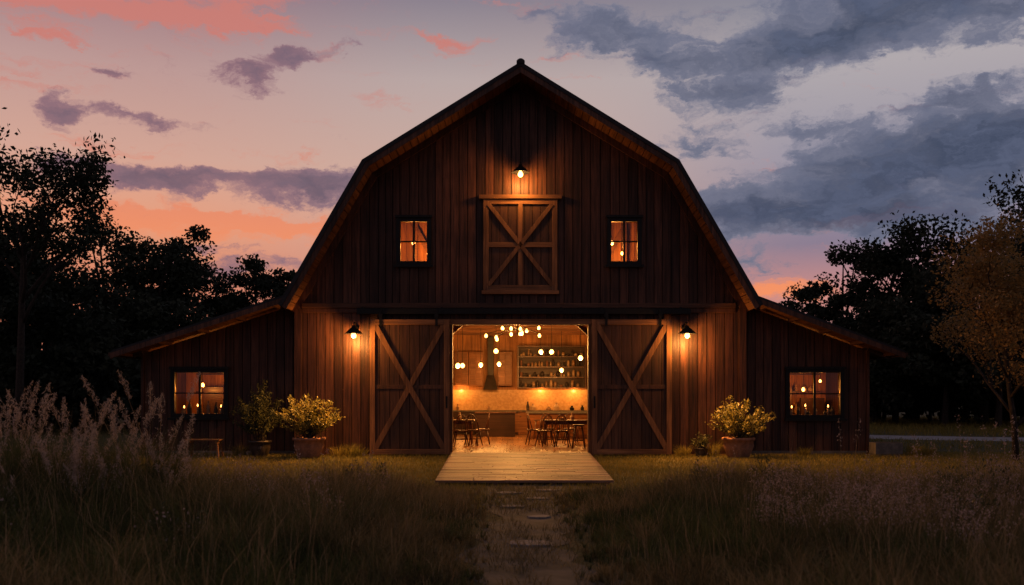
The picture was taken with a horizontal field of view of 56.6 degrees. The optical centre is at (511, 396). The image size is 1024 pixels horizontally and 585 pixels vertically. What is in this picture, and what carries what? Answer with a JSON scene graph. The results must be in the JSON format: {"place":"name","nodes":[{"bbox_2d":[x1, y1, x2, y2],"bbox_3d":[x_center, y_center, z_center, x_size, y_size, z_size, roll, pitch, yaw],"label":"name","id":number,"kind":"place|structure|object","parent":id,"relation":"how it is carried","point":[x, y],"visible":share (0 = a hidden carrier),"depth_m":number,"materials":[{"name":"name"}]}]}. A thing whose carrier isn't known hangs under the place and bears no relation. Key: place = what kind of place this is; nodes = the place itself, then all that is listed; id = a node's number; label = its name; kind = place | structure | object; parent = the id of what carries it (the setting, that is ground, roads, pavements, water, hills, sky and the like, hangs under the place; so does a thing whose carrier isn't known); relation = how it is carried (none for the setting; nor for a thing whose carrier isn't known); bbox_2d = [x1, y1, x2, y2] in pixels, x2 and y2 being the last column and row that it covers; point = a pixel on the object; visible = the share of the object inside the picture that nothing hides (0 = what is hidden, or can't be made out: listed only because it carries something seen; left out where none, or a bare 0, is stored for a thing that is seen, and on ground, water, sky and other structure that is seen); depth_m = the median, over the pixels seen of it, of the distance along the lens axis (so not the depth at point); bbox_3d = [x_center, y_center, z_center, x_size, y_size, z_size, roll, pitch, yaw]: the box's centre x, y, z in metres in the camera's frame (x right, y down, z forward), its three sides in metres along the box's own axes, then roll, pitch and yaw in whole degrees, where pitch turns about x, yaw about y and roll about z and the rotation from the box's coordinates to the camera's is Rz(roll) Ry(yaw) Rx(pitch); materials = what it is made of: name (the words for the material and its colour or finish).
{"place":"outdoors","nodes":[
{"label":"outdoors","id":0,"kind":"place"},
{"bbox_2d":[0,370,253,520],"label":"plume grass","id":1,"kind":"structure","parent":0,"point":[19,451],"depth_m":11.14,"materials":[{"name":"brown plant"}]},
{"bbox_2d":[0,438,1023,584],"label":"meadow grass","id":2,"kind":"structure","parent":0,"point":[423,537],"depth_m":8.86,"materials":[{"name":"plant"}]},
{"bbox_2d":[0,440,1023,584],"bbox_3d":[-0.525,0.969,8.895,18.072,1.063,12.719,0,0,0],"label":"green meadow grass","id":3,"kind":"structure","parent":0,"point":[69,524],"depth_m":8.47,"materials":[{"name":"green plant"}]},
{"bbox_2d":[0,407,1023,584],"bbox_3d":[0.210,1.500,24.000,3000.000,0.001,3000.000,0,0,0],"label":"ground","id":4,"kind":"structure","parent":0,"point":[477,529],"depth_m":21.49,"materials":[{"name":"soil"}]},
{"bbox_2d":[0,107,128,437],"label":"tall tree","id":5,"kind":"object","parent":4,"relation":"on","point":[85,182],"visible":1,"depth_m":34.12,"materials":[{"name":"green plant"}]},
{"bbox_2d":[184,439,223,458],"bbox_3d":[-7.440,1.273,23.000,0.840,0.467,0.446,0,0,0],"label":"garden bench","id":6,"kind":"object","parent":4,"relation":"on","point":[215,440],"visible":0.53,"depth_m":22.84,"materials":[{"name":"brown wood"}]},
{"bbox_2d":[228,443,248,455],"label":"ornamental grass tuft","id":7,"kind":"object","parent":4,"relation":"on","point":[237,451],"visible":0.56,"depth_m":23.66,"materials":[{"name":"plant"}]},
{"bbox_2d":[229,378,283,456],"bbox_3d":[-6.223,0.531,23.487,1.400,1.938,1.418,0,0,-20],"label":"potted shrub","id":8,"kind":"object","parent":4,"relation":"on","point":[259,419],"visible":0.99,"depth_m":23.39,"materials":[{"name":"green plant"}]},
{"bbox_2d":[276,393,342,458],"bbox_3d":[-4.921,0.707,23.001,1.640,1.586,1.568,0,0,-35],"label":"potted plant","id":9,"kind":"object","parent":4,"relation":"on","point":[310,425],"visible":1,"depth_m":22.80,"materials":[{"name":"green plant"}]},
{"bbox_2d":[327,445,353,456],"bbox_3d":[-4.311,1.318,23.435,0.775,0.364,0.691,0,0,18],"label":"ornamental grass tuft","id":10,"kind":"object","parent":4,"relation":"on","point":[338,453],"visible":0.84,"depth_m":23.37,"materials":[{"name":"plant"}]},
{"bbox_2d":[341,443,361,457],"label":"ornamental grass tuft","id":11,"kind":"object","parent":4,"relation":"on","point":[347,452],"visible":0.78,"depth_m":23.25,"materials":[{"name":"plant"}]},
{"bbox_2d":[353,446,368,456],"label":"ornamental grass tuft","id":12,"kind":"object","parent":4,"relation":"on","point":[359,452],"visible":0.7,"depth_m":23.45,"materials":[{"name":"plant"}]},
{"bbox_2d":[108,58,907,455],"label":"barn","id":13,"kind":"structure","parent":4,"relation":"on","point":[600,230],"depth_m":24.00,"materials":[{"name":"brown wood"}]},
{"bbox_2d":[345,322,362,337],"bbox_3d":[-3.880,-1.648,23.640,0.459,0.415,0.674,0,0,22],"label":"wall lamp","id":14,"kind":"object","parent":13,"relation":"attached to","point":[353,330],"visible":1,"depth_m":23.48,"materials":[{"name":"black metal"}]},
{"bbox_2d":[370,319,448,453],"bbox_3d":[-2.565,-0.230,23.815,1.990,3.380,0.130,0,0,0],"label":"sliding door west","id":15,"kind":"structure","parent":13,"relation":"in","point":[409,358],"depth_m":23.83,"materials":[{"name":"brown wood"}]},
{"bbox_2d":[394,215,432,266],"bbox_3d":[-2.475,-3.900,23.965,0.980,1.310,0.190,0,0,0],"label":"loft window west","id":16,"kind":"structure","parent":13,"relation":"in","point":[399,218],"depth_m":23.94,"materials":[{"name":"black paint"}]},
{"bbox_2d":[453,414,468,445],"bbox_3d":[-1.510,0.998,27.900,0.452,0.941,0.452,0,0,-11],"label":"dining chair","id":17,"kind":"object","parent":13,"relation":"in","point":[461,430],"visible":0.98,"depth_m":27.73,"materials":[{"name":"brown wood"}]},
{"bbox_2d":[460,326,464,367],"bbox_3d":[-1.615,-1.629,31.000,0.150,1.421,0.150,0,0,0],"label":"pendant lamp","id":18,"kind":"object","parent":13,"relation":"hanging from","point":[462,365],"visible":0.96,"depth_m":30.99,"materials":[{"name":"white glass"}]},
{"bbox_2d":[453,412,474,444],"bbox_3d":[-1.690,0.979,28.900,1.100,0.972,0.800,0,0,0],"label":"dining table","id":19,"kind":"object","parent":13,"relation":"in","point":[454,420],"visible":0.36,"depth_m":28.58,"materials":[{"name":"brown wood"}]},
{"bbox_2d":[464,414,482,445],"bbox_3d":[-1.140,0.998,28.100,0.452,0.941,0.452,0,0,17],"label":"dining chair","id":20,"kind":"object","parent":13,"relation":"in","point":[475,430],"visible":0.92,"depth_m":27.93,"materials":[{"name":"brown wood"}]},
{"bbox_2d":[475,414,489,444],"bbox_3d":[-0.890,0.998,28.900,0.451,0.941,0.451,0,0,0],"label":"dining chair","id":21,"kind":"object","parent":13,"relation":"in","point":[486,429],"visible":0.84,"depth_m":28.73,"materials":[{"name":"brown wood"}]},
{"bbox_2d":[475,412,515,436],"bbox_3d":[-0.590,1.015,34.550,1.500,0.890,0.800,0,0,0],"label":"sideboard","id":22,"kind":"object","parent":13,"relation":"in","point":[501,424],"visible":0.9,"depth_m":34.20,"materials":[{"name":"brown wood"}]},
{"bbox_2d":[485,325,540,340],"bbox_3d":[0.018,-2.014,28.600,1.687,0.672,1.450,0,0,0],"label":"chandelier","id":23,"kind":"object","parent":13,"relation":"hanging from","point":[514,329],"visible":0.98,"depth_m":28.57,"materials":[{"name":"white glass"}]},
{"bbox_2d":[453,337,586,433],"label":"kitchen cabinets","id":24,"kind":"object","parent":13,"relation":"on","point":[490,394],"visible":0.34,"depth_m":36.72,"materials":[{"name":"brown wood"}]},
{"bbox_2d":[456,401,583,409],"bbox_3d":[0.005,0.377,36.650,5.555,0.343,0.210,0,0,0],"label":"counter jar set","id":25,"kind":"object","parent":24,"relation":"on","point":[533,407],"visible":0.89,"depth_m":36.60,"materials":[{"name":"ceramic"}]},
{"bbox_2d":[511,161,529,176],"bbox_3d":[0.245,-5.648,23.660,0.458,0.415,0.632,0,0,24],"label":"wall lamp","id":26,"kind":"object","parent":13,"relation":"attached to","point":[520,170],"visible":1,"depth_m":23.54,"materials":[{"name":"black metal"}]},
{"bbox_2d":[479,195,561,293],"bbox_3d":[0.210,-3.815,23.931,2.080,2.490,0.122,0,0,0],"label":"hay loft door","id":27,"kind":"structure","parent":13,"relation":"in","point":[509,244],"depth_m":23.92,"materials":[{"name":"brown wood"}]},
{"bbox_2d":[525,414,541,444],"bbox_3d":[0.660,0.998,28.600,0.452,0.941,0.452,0,0,-11],"label":"dining chair","id":28,"kind":"object","parent":13,"relation":"in","point":[529,424],"visible":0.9,"depth_m":28.45,"materials":[{"name":"brown wood"}]},
{"bbox_2d":[533,419,542,438],"bbox_3d":[0.910,1.131,32.300,0.390,0.673,0.390,0,0,0],"label":"bar stool","id":29,"kind":"object","parent":13,"relation":"on","point":[535,420],"visible":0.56,"depth_m":32.19,"materials":[{"name":"brown wood"}]},
{"bbox_2d":[535,414,553,446],"bbox_3d":[0.960,0.998,27.750,0.451,0.941,0.451,0,0,-29],"label":"dining chair","id":30,"kind":"object","parent":13,"relation":"in","point":[546,431],"visible":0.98,"depth_m":27.61,"materials":[{"name":"brown wood"}]},
{"bbox_2d":[539,413,554,443],"bbox_3d":[1.110,0.998,29.600,0.452,0.941,0.452,0,0,-17],"label":"dining chair","id":31,"kind":"object","parent":13,"relation":"in","point":[547,428],"visible":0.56,"depth_m":29.71,"materials":[{"name":"brown wood"}]},
{"bbox_2d":[517,345,585,387],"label":"wall shelves","id":32,"kind":"object","parent":13,"relation":"attached to","point":[535,369],"depth_m":36.95,"materials":[{"name":"brown wood"}]},
{"bbox_2d":[549,325,553,353],"bbox_3d":[1.292,-1.853,31.000,0.150,0.974,0.150,0,0,0],"label":"pendant lamp","id":33,"kind":"object","parent":13,"relation":"hanging from","point":[551,351],"visible":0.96,"depth_m":30.99,"materials":[{"name":"white glass"}]},
{"bbox_2d":[526,412,586,438],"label":"kitchen island","id":34,"kind":"structure","parent":13,"relation":"in","point":[554,415],"depth_m":32.67,"materials":[{"name":"brown wood"}]},
{"bbox_2d":[560,331,563,371],"bbox_3d":[1.771,-1.596,34.000,0.150,1.489,0.150,0,0,0],"label":"pendant lamp","id":35,"kind":"object","parent":13,"relation":"hanging from","point":[561,369],"visible":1,"depth_m":33.99,"materials":[{"name":"white glass"}]},
{"bbox_2d":[554,414,570,446],"bbox_3d":[1.460,0.998,27.550,0.452,0.941,0.452,0,0,11],"label":"dining chair","id":36,"kind":"object","parent":13,"relation":"in","point":[557,431],"visible":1,"depth_m":27.38,"materials":[{"name":"brown wood"}]},
{"bbox_2d":[542,412,586,444],"bbox_3d":[1.710,0.979,28.600,1.600,0.972,0.900,0,0,0],"label":"dining table","id":37,"kind":"object","parent":13,"relation":"in","point":[571,421],"visible":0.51,"depth_m":28.23,"materials":[{"name":"brown wood"}]},
{"bbox_2d":[562,413,578,443],"bbox_3d":[1.810,0.998,29.500,0.452,0.941,0.452,0,0,-6],"label":"dining chair","id":38,"kind":"object","parent":13,"relation":"in","point":[571,428],"visible":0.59,"depth_m":29.64,"materials":[{"name":"brown wood"}]},
{"bbox_2d":[569,425,579,438],"bbox_3d":[2.110,1.131,32.300,0.390,0.673,0.390,0,0,0],"label":"bar stool","id":39,"kind":"object","parent":13,"relation":"on","point":[576,432],"visible":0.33,"depth_m":32.16,"materials":[{"name":"brown wood"}]},
{"bbox_2d":[571,424,585,448],"bbox_3d":[1.870,1.131,26.700,0.390,0.673,0.390,0,0,0],"label":"bar stool","id":40,"kind":"object","parent":13,"relation":"on","point":[575,425],"visible":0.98,"depth_m":26.58,"materials":[{"name":"brown wood"}]},
{"bbox_2d":[578,329,582,359],"bbox_3d":[2.163,-1.733,30.000,0.150,1.213,0.150,0,0,0],"label":"pendant lamp","id":41,"kind":"object","parent":13,"relation":"hanging from","point":[580,357],"visible":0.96,"depth_m":29.99,"materials":[{"name":"white glass"}]},
{"bbox_2d":[605,215,643,266],"bbox_3d":[2.830,-3.900,23.965,0.970,1.310,0.190,0,0,0],"label":"loft window east","id":42,"kind":"structure","parent":13,"relation":"in","point":[610,218],"depth_m":23.94,"materials":[{"name":"black paint"}]},
{"bbox_2d":[592,319,671,453],"bbox_3d":[3.000,-0.230,23.815,2.000,3.380,0.130,0,0,0],"label":"sliding door east","id":43,"kind":"structure","parent":13,"relation":"in","point":[632,358],"depth_m":23.83,"materials":[{"name":"brown wood"}]},
{"bbox_2d":[678,322,695,337],"bbox_3d":[4.380,-1.648,23.640,0.459,0.415,0.674,0,0,22],"label":"wall lamp","id":44,"kind":"object","parent":13,"relation":"attached to","point":[686,330],"visible":1,"depth_m":23.48,"materials":[{"name":"black metal"}]},
{"bbox_2d":[0,169,1023,433],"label":"tree line","id":45,"kind":"object","parent":4,"relation":"on","point":[84,319],"visible":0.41,"depth_m":47.29,"materials":[{"name":"green plant"}]},
{"bbox_2d":[0,401,1023,584],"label":"dry grass stems","id":46,"kind":"object","parent":4,"relation":"on","point":[407,525],"visible":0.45,"depth_m":8.71,"materials":[{"name":"brown plant"}]},
{"bbox_2d":[0,333,1023,429],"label":"undergrowth hedge","id":47,"kind":"object","parent":4,"relation":"on","point":[887,398],"visible":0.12,"depth_m":48.24,"materials":[{"name":"green plant"}]},
{"bbox_2d":[0,454,1023,552],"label":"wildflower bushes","id":48,"kind":"object","parent":4,"relation":"on","point":[169,512],"visible":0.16,"depth_m":9.68,"materials":[{"name":"green plant"}]},
{"bbox_2d":[7,449,1023,509],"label":"lawn grass","id":49,"kind":"structure","parent":4,"relation":"on","point":[626,469],"depth_m":20.60,"materials":[{"name":"green plant"}]},
{"bbox_2d":[10,419,1023,559],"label":"flowering grass","id":50,"kind":"structure","parent":4,"relation":"on","point":[854,497],"depth_m":10.28,"materials":[{"name":"plant"}]},
{"bbox_2d":[435,452,613,484],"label":"wooden deck","id":51,"kind":"structure","parent":4,"relation":"on","point":[486,467],"depth_m":18.54,"materials":[{"name":"brown wood"}]},
{"bbox_2d":[673,448,690,456],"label":"ornamental grass tuft","id":52,"kind":"object","parent":4,"relation":"on","point":[680,454],"visible":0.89,"depth_m":23.36,"materials":[{"name":"plant"}]},
{"bbox_2d":[671,443,693,456],"bbox_3d":[4.281,1.325,23.505,0.769,0.351,0.857,0,0,0],"label":"ornamental grass tuft","id":53,"kind":"object","parent":4,"relation":"on","point":[682,449],"visible":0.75,"depth_m":23.47,"materials":[{"name":"plant"}]},
{"bbox_2d":[690,433,711,456],"bbox_3d":[4.641,1.182,23.412,0.633,0.637,0.568,0,0,26],"label":"shrub","id":54,"kind":"object","parent":4,"relation":"on","point":[701,451],"visible":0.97,"depth_m":23.30,"materials":[{"name":"green plant"}]},
{"bbox_2d":[702,441,722,456],"bbox_3d":[4.983,1.260,23.440,0.989,0.481,1.073,0,0,41],"label":"ornamental grass tuft","id":55,"kind":"object","parent":4,"relation":"on","point":[713,451],"visible":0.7,"depth_m":23.38,"materials":[{"name":"plant"}]},
{"bbox_2d":[705,395,776,458],"bbox_3d":[5.482,0.741,23.000,1.697,1.519,1.446,0,0,0],"label":"potted plant","id":56,"kind":"object","parent":4,"relation":"on","point":[741,440],"visible":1,"depth_m":22.77,"materials":[{"name":"green plant"}]},
{"bbox_2d":[795,446,814,455],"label":"ornamental grass tuft","id":57,"kind":"object","parent":4,"relation":"on","point":[805,451],"visible":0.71,"depth_m":23.76,"materials":[{"name":"plant"}]},
{"bbox_2d":[869,442,902,456],"bbox_3d":[9.360,1.325,23.800,0.680,0.350,0.440,0,0,0],"label":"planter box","id":58,"kind":"object","parent":4,"relation":"on","point":[886,448],"visible":0.84,"depth_m":23.58,"materials":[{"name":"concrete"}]},
{"bbox_2d":[903,442,925,456],"bbox_3d":[9.932,1.295,23.654,0.927,0.410,0.904,0,0,0],"label":"ornamental grass tuft","id":59,"kind":"object","parent":4,"relation":"on","point":[908,447],"visible":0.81,"depth_m":23.57,"materials":[{"name":"green plant"}]},
{"bbox_2d":[918,444,938,455],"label":"ornamental grass tuft","id":60,"kind":"object","parent":4,"relation":"on","point":[925,451],"visible":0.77,"depth_m":23.75,"materials":[{"name":"green plant"}]},
{"bbox_2d":[869,415,1023,452],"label":"field grass","id":61,"kind":"structure","parent":4,"relation":"on","point":[921,424],"depth_m":39.44,"materials":[{"name":"plant"}]},
{"bbox_2d":[921,203,1023,460],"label":"young tree","id":62,"kind":"object","parent":4,"relation":"on","point":[987,268],"visible":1,"depth_m":21.82,"materials":[{"name":"green plant"}]},
{"bbox_2d":[0,0,1023,349],"label":"sky","id":63,"kind":"structure","parent":0,"point":[800,127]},
{"bbox_2d":[400,482,672,584],"bbox_3d":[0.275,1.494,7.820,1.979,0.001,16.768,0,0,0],"label":"dirt path","id":64,"kind":"structure","parent":0,"point":[565,575],"depth_m":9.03,"materials":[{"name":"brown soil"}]},
{"bbox_2d":[490,491,522,494],"bbox_3d":[-0.078,1.485,14.597,0.419,0.020,0.336,0,0,-28],"label":"stepping stone","id":65,"kind":"object","parent":64,"relation":"on","point":[508,492],"visible":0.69,"depth_m":14.55,"materials":[{"name":"grey stone"}]},
{"bbox_2d":[500,505,524,507],"bbox_3d":[0.011,1.485,12.793,0.331,0.020,0.243,0,0,21],"label":"stepping stone","id":66,"kind":"object","parent":64,"relation":"on","point":[513,506],"visible":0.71,"depth_m":12.71,"materials":[{"name":"grey stone"}]},
{"bbox_2d":[508,540,552,546],"bbox_3d":[0.187,1.485,9.591,0.450,0.020,0.366,0,0,0],"label":"stepping stone","id":67,"kind":"object","parent":64,"relation":"on","point":[527,543],"visible":0.63,"depth_m":9.52,"materials":[{"name":"grey stone"}]},
{"bbox_2d":[526,497,548,499],"bbox_3d":[0.375,1.485,13.813,0.346,0.020,0.258,0,0,0],"label":"stepping stone","id":68,"kind":"object","parent":64,"relation":"on","point":[528,498],"visible":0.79,"depth_m":13.72,"materials":[{"name":"grey stone"}]},
{"bbox_2d":[527,515,550,518],"bbox_3d":[0.333,1.485,11.702,0.302,0.020,0.247,0,0,0],"label":"stepping stone","id":69,"kind":"object","parent":64,"relation":"on","point":[539,516],"visible":1,"depth_m":11.65,"materials":[{"name":"grey stone"}]},
{"bbox_2d":[869,435,1023,440],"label":"gravel road","id":70,"kind":"structure","parent":0,"point":[939,437],"depth_m":34.33,"materials":[{"name":"grey gravel"}]}
]}

